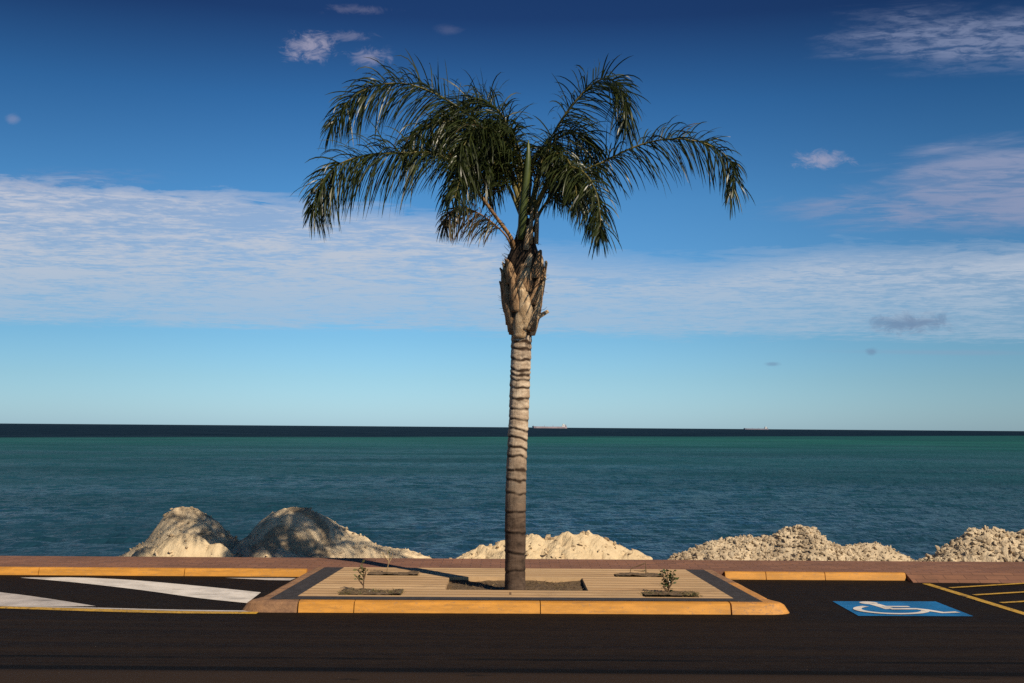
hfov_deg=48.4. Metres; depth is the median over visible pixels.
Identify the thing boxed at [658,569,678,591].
sapling
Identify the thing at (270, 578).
white stripe
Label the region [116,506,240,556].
sand pile
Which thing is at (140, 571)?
kerb
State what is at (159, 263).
sky
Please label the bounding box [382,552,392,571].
sapling
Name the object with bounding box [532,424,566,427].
cargo ship
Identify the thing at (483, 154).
palm tree
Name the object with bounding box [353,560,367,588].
sapling
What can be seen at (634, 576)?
weeds
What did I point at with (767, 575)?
kerb
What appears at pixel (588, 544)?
sand pile
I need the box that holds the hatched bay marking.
[925,583,1023,614]
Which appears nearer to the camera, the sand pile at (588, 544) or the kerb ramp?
the kerb ramp
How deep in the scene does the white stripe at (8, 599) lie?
10.23 m
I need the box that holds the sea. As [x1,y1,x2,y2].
[0,423,1023,560]
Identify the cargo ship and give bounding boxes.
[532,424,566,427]
[744,427,767,429]
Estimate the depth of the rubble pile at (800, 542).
15.06 m
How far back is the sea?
63.10 m
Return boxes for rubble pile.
[668,524,872,560]
[844,541,914,560]
[916,525,1023,561]
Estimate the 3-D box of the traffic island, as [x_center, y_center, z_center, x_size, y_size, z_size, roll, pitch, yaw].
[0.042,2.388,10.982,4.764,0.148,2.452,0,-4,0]
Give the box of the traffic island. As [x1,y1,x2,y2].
[243,567,788,614]
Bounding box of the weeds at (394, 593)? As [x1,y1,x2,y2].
[338,588,405,594]
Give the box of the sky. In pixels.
[0,0,1023,430]
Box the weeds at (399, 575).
[370,573,419,575]
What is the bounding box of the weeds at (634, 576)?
[615,573,664,576]
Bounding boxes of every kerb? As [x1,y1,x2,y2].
[0,567,306,576]
[724,571,905,580]
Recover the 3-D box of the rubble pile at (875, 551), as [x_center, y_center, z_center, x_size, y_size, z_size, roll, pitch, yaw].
[4.860,3.336,15.893,3.360,1.106,3.993,0,-4,0]
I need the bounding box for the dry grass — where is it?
[448,579,578,590]
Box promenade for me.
[0,556,1023,575]
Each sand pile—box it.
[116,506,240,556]
[231,507,429,557]
[449,530,652,559]
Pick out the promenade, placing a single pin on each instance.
(720, 567)
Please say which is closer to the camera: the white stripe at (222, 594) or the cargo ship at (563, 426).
the white stripe at (222, 594)
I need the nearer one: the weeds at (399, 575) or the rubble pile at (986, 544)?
the weeds at (399, 575)
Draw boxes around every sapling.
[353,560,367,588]
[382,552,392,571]
[630,563,647,572]
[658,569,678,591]
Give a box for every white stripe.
[0,592,92,605]
[31,577,260,602]
[239,578,294,579]
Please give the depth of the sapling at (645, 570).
11.78 m
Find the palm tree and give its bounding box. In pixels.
[291,50,755,589]
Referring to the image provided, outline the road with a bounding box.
[0,575,1023,682]
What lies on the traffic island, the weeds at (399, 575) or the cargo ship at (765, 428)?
the weeds at (399, 575)
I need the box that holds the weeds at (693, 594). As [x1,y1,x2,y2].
[639,589,701,596]
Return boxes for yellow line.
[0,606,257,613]
[1,605,250,611]
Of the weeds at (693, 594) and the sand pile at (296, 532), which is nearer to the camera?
the weeds at (693, 594)
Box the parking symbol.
[833,601,971,615]
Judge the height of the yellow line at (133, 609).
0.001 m
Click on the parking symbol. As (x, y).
(896, 608)
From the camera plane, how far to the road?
8.50 m
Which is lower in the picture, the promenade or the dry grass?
the dry grass
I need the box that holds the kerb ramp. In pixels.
[905,572,1023,582]
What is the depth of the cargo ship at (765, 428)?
6968.09 m
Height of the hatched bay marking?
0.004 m
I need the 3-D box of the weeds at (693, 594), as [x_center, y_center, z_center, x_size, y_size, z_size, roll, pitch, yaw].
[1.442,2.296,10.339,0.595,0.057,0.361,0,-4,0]
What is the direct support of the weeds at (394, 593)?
on the traffic island

